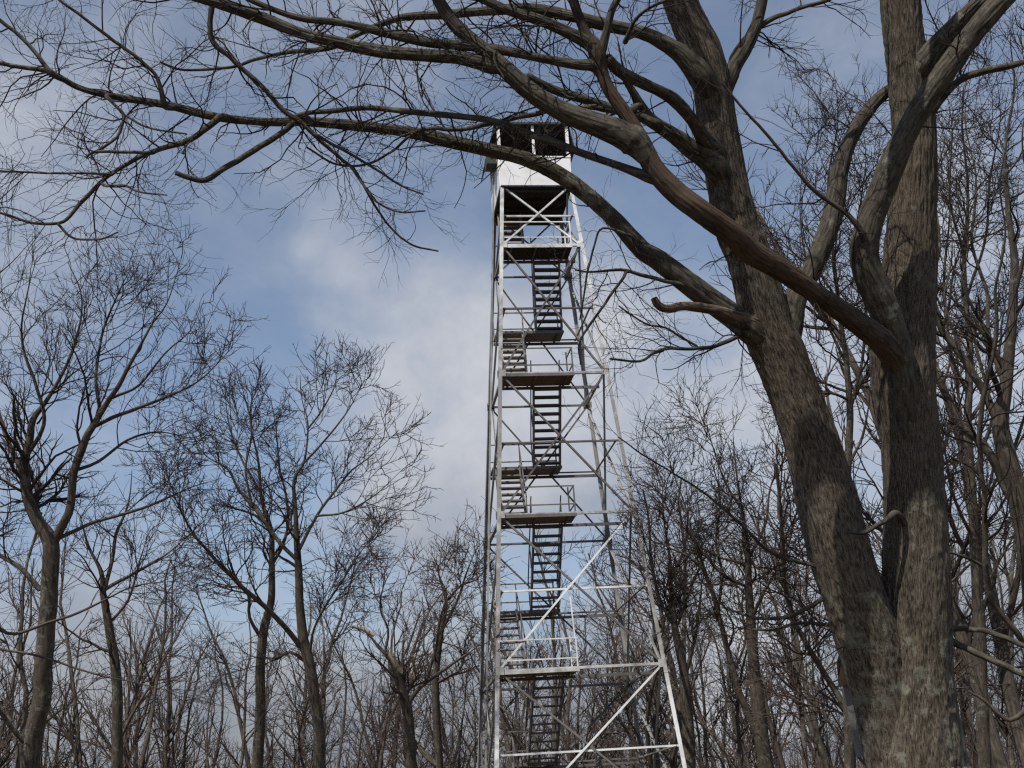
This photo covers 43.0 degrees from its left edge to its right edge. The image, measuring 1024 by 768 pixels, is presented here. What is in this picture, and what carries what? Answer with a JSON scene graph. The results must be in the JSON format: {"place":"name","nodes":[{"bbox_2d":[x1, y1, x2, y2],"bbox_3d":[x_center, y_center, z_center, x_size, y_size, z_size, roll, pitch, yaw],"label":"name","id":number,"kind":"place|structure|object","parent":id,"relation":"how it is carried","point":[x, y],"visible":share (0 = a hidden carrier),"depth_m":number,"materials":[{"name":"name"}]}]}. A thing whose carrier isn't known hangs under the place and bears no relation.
{"place":"outdoors","nodes":[
{"label":"outdoors","id":0,"kind":"place"},
{"bbox_2d":[0,0,1023,767],"label":"sky","id":1,"kind":"structure","parent":0,"point":[299,274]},
{"bbox_3d":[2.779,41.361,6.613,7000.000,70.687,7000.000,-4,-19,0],"label":"ground","id":2,"kind":"structure","parent":0,"visible":0},
{"bbox_2d":[0,567,37,727],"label":"bare tree","id":3,"kind":"object","parent":2,"relation":"on","point":[2,621],"visible":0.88,"depth_m":33.87,"materials":[{"name":"brown plant"}]},
{"bbox_2d":[0,451,42,766],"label":"bare tree","id":4,"kind":"object","parent":2,"relation":"on","point":[3,762],"visible":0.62,"depth_m":32.15,"materials":[{"name":"brown plant"}]},
{"bbox_2d":[0,588,59,766],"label":"bare tree","id":5,"kind":"object","parent":2,"relation":"on","point":[15,685],"visible":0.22,"depth_m":56.05,"materials":[{"name":"brown plant"}]},
{"bbox_2d":[0,527,67,767],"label":"bare tree","id":6,"kind":"object","parent":2,"relation":"on","point":[14,719],"visible":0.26,"depth_m":49.03,"materials":[{"name":"brown plant"}]},
{"bbox_2d":[0,561,92,767],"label":"bare tree","id":7,"kind":"object","parent":2,"relation":"on","point":[30,669],"visible":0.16,"depth_m":50.71,"materials":[{"name":"brown plant"}]},
{"bbox_2d":[0,573,122,767],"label":"bare tree","id":8,"kind":"object","parent":2,"relation":"on","point":[46,754],"visible":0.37,"depth_m":51.42,"materials":[{"name":"brown plant"}]},
{"bbox_2d":[0,436,130,767],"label":"bare tree","id":9,"kind":"object","parent":2,"relation":"on","point":[20,666],"visible":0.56,"depth_m":35.07,"materials":[{"name":"brown plant"}]},
{"bbox_2d":[9,485,145,767],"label":"bare tree","id":10,"kind":"object","parent":2,"relation":"on","point":[76,747],"visible":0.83,"depth_m":31.56,"materials":[{"name":"brown plant"}]},
{"bbox_2d":[0,113,243,738],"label":"bare tree","id":11,"kind":"object","parent":2,"relation":"on","point":[2,630],"visible":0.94,"depth_m":12.98,"materials":[{"name":"brown wood"}]},
{"bbox_2d":[44,555,218,767],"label":"bare tree","id":12,"kind":"object","parent":2,"relation":"on","point":[127,723],"visible":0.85,"depth_m":47.93,"materials":[{"name":"brown plant"}]},
{"bbox_2d":[0,214,270,767],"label":"bare tree","id":13,"kind":"object","parent":2,"relation":"on","point":[47,588],"visible":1,"depth_m":19.93,"materials":[{"name":"brown wood"}]},
{"bbox_2d":[33,471,250,767],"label":"bare tree","id":14,"kind":"object","parent":2,"relation":"on","point":[117,716],"visible":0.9,"depth_m":23.99,"materials":[{"name":"brown plant"}]},
{"bbox_2d":[61,559,226,767],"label":"bare tree","id":15,"kind":"object","parent":2,"relation":"on","point":[141,720],"visible":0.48,"depth_m":51.32,"materials":[{"name":"brown plant"}]},
{"bbox_2d":[49,594,241,767],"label":"bare tree","id":16,"kind":"object","parent":2,"relation":"on","point":[165,748],"visible":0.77,"depth_m":49.65,"materials":[{"name":"brown plant"}]},
{"bbox_2d":[87,595,232,767],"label":"bare tree","id":17,"kind":"object","parent":2,"relation":"on","point":[188,687],"visible":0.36,"depth_m":65.83,"materials":[{"name":"brown plant"}]},
{"bbox_2d":[119,534,209,767],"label":"bare tree","id":18,"kind":"object","parent":2,"relation":"on","point":[155,727],"visible":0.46,"depth_m":55.63,"materials":[{"name":"brown plant"}]},
{"bbox_2d":[138,636,240,767],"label":"bare tree","id":19,"kind":"object","parent":2,"relation":"on","point":[217,749],"visible":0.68,"depth_m":55.41,"materials":[{"name":"brown plant"}]},
{"bbox_2d":[159,560,306,767],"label":"bare tree","id":20,"kind":"object","parent":2,"relation":"on","point":[231,680],"visible":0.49,"depth_m":61.60,"materials":[{"name":"brown plant"}]},
{"bbox_2d":[173,603,303,767],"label":"bare tree","id":21,"kind":"object","parent":2,"relation":"on","point":[223,684],"visible":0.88,"depth_m":48.56,"materials":[{"name":"brown plant"}]},
{"bbox_2d":[154,350,325,767],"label":"bare tree","id":22,"kind":"object","parent":2,"relation":"on","point":[258,747],"visible":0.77,"depth_m":30.93,"materials":[{"name":"brown wood"}]},
{"bbox_2d":[230,632,295,767],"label":"bare tree","id":23,"kind":"object","parent":2,"relation":"on","point":[268,759],"visible":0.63,"depth_m":48.32,"materials":[{"name":"brown plant"}]},
{"bbox_2d":[113,329,446,767],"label":"bare tree","id":24,"kind":"object","parent":2,"relation":"on","point":[303,645],"visible":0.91,"depth_m":29.88,"materials":[{"name":"brown wood"}]},
{"bbox_2d":[227,569,368,767],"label":"bare tree","id":25,"kind":"object","parent":2,"relation":"on","point":[266,727],"visible":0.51,"depth_m":56.20,"materials":[{"name":"brown plant"}]},
{"bbox_2d":[251,565,371,767],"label":"bare tree","id":26,"kind":"object","parent":2,"relation":"on","point":[325,682],"visible":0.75,"depth_m":49.92,"materials":[{"name":"brown plant"}]},
{"bbox_2d":[265,635,363,767],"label":"bare tree","id":27,"kind":"object","parent":2,"relation":"on","point":[327,726],"visible":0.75,"depth_m":47.87,"materials":[{"name":"brown plant"}]},
{"bbox_2d":[265,538,404,767],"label":"bare tree","id":28,"kind":"object","parent":2,"relation":"on","point":[333,642],"visible":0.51,"depth_m":62.01,"materials":[{"name":"brown plant"}]},
{"bbox_2d":[305,586,417,767],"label":"bare tree","id":29,"kind":"object","parent":2,"relation":"on","point":[346,669],"visible":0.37,"depth_m":69.17,"materials":[{"name":"brown plant"}]},
{"bbox_2d":[323,624,465,767],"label":"bare tree","id":30,"kind":"object","parent":2,"relation":"on","point":[382,741],"visible":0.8,"depth_m":43.82,"materials":[{"name":"brown plant"}]},
{"bbox_2d":[326,557,479,767],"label":"bare tree","id":31,"kind":"object","parent":2,"relation":"on","point":[377,744],"visible":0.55,"depth_m":55.74,"materials":[{"name":"brown plant"}]},
{"bbox_2d":[345,601,477,767],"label":"bare tree","id":32,"kind":"object","parent":2,"relation":"on","point":[450,745],"visible":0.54,"depth_m":43.37,"materials":[{"name":"brown plant"}]},
{"bbox_2d":[315,525,523,767],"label":"bare tree","id":33,"kind":"object","parent":2,"relation":"on","point":[402,691],"visible":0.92,"depth_m":33.97,"materials":[{"name":"brown wood"}]},
{"bbox_2d":[351,580,503,767],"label":"bare tree","id":34,"kind":"object","parent":2,"relation":"on","point":[394,622],"visible":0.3,"depth_m":59.09,"materials":[{"name":"brown plant"}]},
{"bbox_2d":[393,568,484,767],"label":"bare tree","id":35,"kind":"object","parent":2,"relation":"on","point":[441,715],"visible":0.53,"depth_m":53.37,"materials":[{"name":"brown plant"}]},
{"bbox_2d":[366,504,519,767],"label":"bare tree","id":36,"kind":"object","parent":2,"relation":"on","point":[437,762],"visible":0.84,"depth_m":37.90,"materials":[{"name":"brown wood"}]},
{"bbox_2d":[395,591,515,767],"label":"bare tree","id":37,"kind":"object","parent":2,"relation":"on","point":[459,752],"visible":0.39,"depth_m":46.10,"materials":[{"name":"brown plant"}]},
{"bbox_2d":[419,639,517,767],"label":"bare tree","id":38,"kind":"object","parent":2,"relation":"on","point":[474,713],"visible":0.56,"depth_m":58.67,"materials":[{"name":"brown plant"}]},
{"bbox_2d":[411,623,562,766],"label":"bare tree","id":39,"kind":"object","parent":2,"relation":"on","point":[516,717],"visible":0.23,"depth_m":72.80,"materials":[{"name":"brown plant"}]},
{"bbox_2d":[428,531,551,767],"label":"bare tree","id":40,"kind":"object","parent":2,"relation":"on","point":[509,748],"visible":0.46,"depth_m":66.55,"materials":[{"name":"brown plant"}]},
{"bbox_2d":[445,604,558,764],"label":"bare tree","id":41,"kind":"object","parent":2,"relation":"on","point":[489,674],"visible":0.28,"depth_m":73.45,"materials":[{"name":"brown plant"}]},
{"bbox_2d":[0,688,1020,767],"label":"thicket","id":42,"kind":"object","parent":2,"relation":"on","point":[799,763],"visible":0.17,"depth_m":57.27,"materials":[{"name":"brown plant"}]},
{"bbox_2d":[0,0,1023,767],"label":"bare tree","id":43,"kind":"object","parent":2,"relation":"on","point":[892,628],"visible":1,"depth_m":9.20,"materials":[{"name":"grey plant"}]},
{"bbox_2d":[836,655,863,756],"bbox_3d":[2.604,2.428,9.748,0.200,0.833,0.380,-10,0,18],"label":"trunk","id":44,"kind":"object","parent":43,"relation":"attached to","point":[854,728],"visible":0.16,"depth_m":9.64,"materials":[{"name":"plant"}]},
{"bbox_2d":[468,620,589,766],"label":"bare tree","id":45,"kind":"object","parent":2,"relation":"on","point":[562,720],"visible":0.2,"depth_m":75.34,"materials":[{"name":"brown plant"}]},
{"bbox_2d":[440,600,618,767],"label":"bare tree","id":46,"kind":"object","parent":2,"relation":"on","point":[523,696],"visible":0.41,"depth_m":58.24,"materials":[{"name":"brown plant"}]},
{"bbox_2d":[441,564,624,767],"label":"bare tree","id":47,"kind":"object","parent":2,"relation":"on","point":[569,699],"visible":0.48,"depth_m":58.55,"materials":[{"name":"brown plant"}]},
{"bbox_2d":[481,496,678,767],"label":"bare tree","id":48,"kind":"object","parent":2,"relation":"on","point":[599,738],"visible":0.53,"depth_m":46.63,"materials":[{"name":"brown plant"}]},
{"bbox_2d":[477,122,686,767],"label":"fire tower","id":49,"kind":"structure","parent":2,"relation":"on","point":[514,208],"depth_m":38.36,"materials":[{"name":"metal"}]},
{"bbox_2d":[562,517,670,767],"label":"bare tree","id":50,"kind":"object","parent":2,"relation":"on","point":[600,598],"visible":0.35,"depth_m":70.96,"materials":[{"name":"brown plant"}]},
{"bbox_2d":[566,570,674,767],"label":"bare tree","id":51,"kind":"object","parent":2,"relation":"on","point":[613,736],"visible":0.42,"depth_m":51.97,"materials":[{"name":"brown plant"}]},
{"bbox_2d":[558,609,717,767],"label":"bare tree","id":52,"kind":"object","parent":2,"relation":"on","point":[616,724],"visible":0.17,"depth_m":67.91,"materials":[{"name":"brown plant"}]},
{"bbox_2d":[555,443,729,766],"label":"bare tree","id":53,"kind":"object","parent":2,"relation":"on","point":[661,623],"visible":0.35,"depth_m":60.40,"materials":[{"name":"brown plant"}]},
{"bbox_2d":[573,551,716,767],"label":"bare tree","id":54,"kind":"object","parent":2,"relation":"on","point":[627,691],"visible":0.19,"depth_m":59.03,"materials":[{"name":"brown plant"}]},
{"bbox_2d":[573,471,744,767],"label":"bare tree","id":55,"kind":"object","parent":2,"relation":"on","point":[653,692],"visible":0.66,"depth_m":38.60,"materials":[{"name":"brown plant"}]},
{"bbox_2d":[580,434,744,767],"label":"bare tree","id":56,"kind":"object","parent":2,"relation":"on","point":[689,746],"visible":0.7,"depth_m":35.85,"materials":[{"name":"brown wood"}]},
{"bbox_2d":[592,546,792,767],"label":"bare tree","id":57,"kind":"object","parent":2,"relation":"on","point":[721,745],"visible":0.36,"depth_m":54.67,"materials":[{"name":"brown plant"}]},
{"bbox_2d":[637,536,763,767],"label":"bare tree","id":58,"kind":"object","parent":2,"relation":"on","point":[692,670],"visible":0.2,"depth_m":67.85,"materials":[{"name":"brown plant"}]},
{"bbox_2d":[651,588,785,767],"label":"bare tree","id":59,"kind":"object","parent":2,"relation":"on","point":[738,741],"visible":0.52,"depth_m":46.48,"materials":[{"name":"brown plant"}]},
{"bbox_2d":[667,593,794,767],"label":"bare tree","id":60,"kind":"object","parent":2,"relation":"on","point":[706,763],"visible":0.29,"depth_m":61.81,"materials":[{"name":"brown plant"}]},
{"bbox_2d":[611,372,877,767],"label":"bare tree","id":61,"kind":"object","parent":2,"relation":"on","point":[760,732],"visible":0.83,"depth_m":30.98,"materials":[{"name":"brown wood"}]},
{"bbox_2d":[673,478,824,767],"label":"bare tree","id":62,"kind":"object","parent":2,"relation":"on","point":[773,724],"visible":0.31,"depth_m":43.48,"materials":[{"name":"brown plant"}]},
{"bbox_2d":[695,598,809,767],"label":"bare tree","id":63,"kind":"object","parent":2,"relation":"on","point":[787,733],"visible":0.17,"depth_m":69.70,"materials":[{"name":"brown plant"}]},
{"bbox_2d":[698,588,832,767],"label":"tree","id":64,"kind":"object","parent":2,"relation":"on","point":[732,726],"visible":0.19,"depth_m":66.24,"materials":[{"name":"brown plant"}]},
{"bbox_2d":[723,471,838,767],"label":"tree","id":65,"kind":"object","parent":2,"relation":"on","point":[810,727],"visible":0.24,"depth_m":60.09,"materials":[{"name":"brown plant"}]},
{"bbox_2d":[739,593,843,767],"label":"tree","id":66,"kind":"object","parent":2,"relation":"on","point":[824,745],"visible":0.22,"depth_m":65.03,"materials":[{"name":"brown plant"}]},
{"bbox_2d":[701,313,883,765],"bbox_3d":[6.625,4.353,28.909,5.196,14.853,7.520,-15,-22,28],"label":"tree","id":67,"kind":"object","parent":2,"relation":"on","point":[819,665],"visible":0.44,"depth_m":28.70,"materials":[{"name":"brown plant"}]},
{"bbox_2d":[716,494,881,767],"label":"tree","id":68,"kind":"object","parent":2,"relation":"on","point":[822,752],"visible":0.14,"depth_m":38.83,"materials":[{"name":"brown plant"}]},
{"bbox_2d":[736,37,943,767],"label":"bare tree","id":69,"kind":"object","parent":2,"relation":"on","point":[849,749],"visible":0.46,"depth_m":25.92,"materials":[{"name":"brown wood"}]},
{"bbox_2d":[667,101,1023,767],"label":"tree","id":70,"kind":"object","parent":2,"relation":"on","point":[999,760],"visible":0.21,"depth_m":27.43,"materials":[{"name":"brown plant"}]},
{"bbox_2d":[749,183,1023,723],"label":"tree","id":71,"kind":"object","parent":2,"relation":"on","point":[870,432],"visible":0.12,"depth_m":27.42,"materials":[{"name":"brown plant"}]},
{"bbox_2d":[876,518,995,735],"bbox_3d":[18.115,12.622,56.391,4.845,16.112,6.738,-7,-20,10],"label":"tree","id":72,"kind":"object","parent":2,"relation":"on","point":[964,612],"visible":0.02,"depth_m":55.00,"materials":[{"name":"brown plant"}]},
{"bbox_2d":[850,0,1023,721],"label":"bare tree","id":73,"kind":"object","parent":2,"relation":"on","point":[1006,467],"visible":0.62,"depth_m":15.95,"materials":[{"name":"brown wood"}]},
{"bbox_2d":[859,450,1016,767],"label":"tree","id":74,"kind":"object","parent":2,"relation":"on","point":[953,583],"visible":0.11,"depth_m":52.63,"materials":[{"name":"brown plant"}]},
{"bbox_2d":[853,273,1023,767],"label":"tree","id":75,"kind":"object","parent":2,"relation":"on","point":[1012,708],"visible":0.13,"depth_m":27.78,"materials":[{"name":"brown plant"}]},
{"bbox_2d":[858,24,1023,767],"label":"bare tree","id":76,"kind":"object","parent":2,"relation":"on","point":[972,525],"visible":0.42,"depth_m":23.89,"materials":[{"name":"plant"}]},
{"bbox_2d":[948,502,999,744],"bbox_3d":[20.556,12.980,60.412,4.626,17.768,4.159,7,-22,-27],"label":"tree","id":77,"kind":"object","parent":2,"relation":"on","point":[961,718],"visible":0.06,"depth_m":59.76,"materials":[{"name":"brown plant"}]},
{"bbox_2d":[946,488,1023,767],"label":"tree","id":78,"kind":"object","parent":2,"relation":"on","point":[965,708],"visible":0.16,"depth_m":45.48,"materials":[{"name":"brown plant"}]},
{"bbox_2d":[949,410,1023,767],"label":"tree","id":79,"kind":"object","parent":2,"relation":"on","point":[1003,730],"visible":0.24,"depth_m":42.25,"materials":[{"name":"brown plant"}]},
{"bbox_2d":[953,576,1023,753],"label":"tree","id":80,"kind":"object","parent":2,"relation":"on","point":[1000,699],"visible":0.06,"depth_m":59.68,"materials":[{"name":"brown plant"}]},
{"bbox_2d":[959,500,1023,755],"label":"tree","id":81,"kind":"object","parent":2,"relation":"on","point":[1001,594],"visible":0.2,"depth_m":44.08,"materials":[{"name":"brown plant"}]},
{"bbox_2d":[963,452,1023,711],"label":"tree","id":82,"kind":"object","parent":2,"relation":"on","point":[1007,609],"visible":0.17,"depth_m":42.93,"materials":[{"name":"brown plant"}]},
{"bbox_2d":[992,427,1023,702],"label":"tree","id":83,"kind":"object","parent":2,"relation":"on","point":[1022,469],"visible":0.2,"depth_m":40.31,"materials":[{"name":"brown plant"}]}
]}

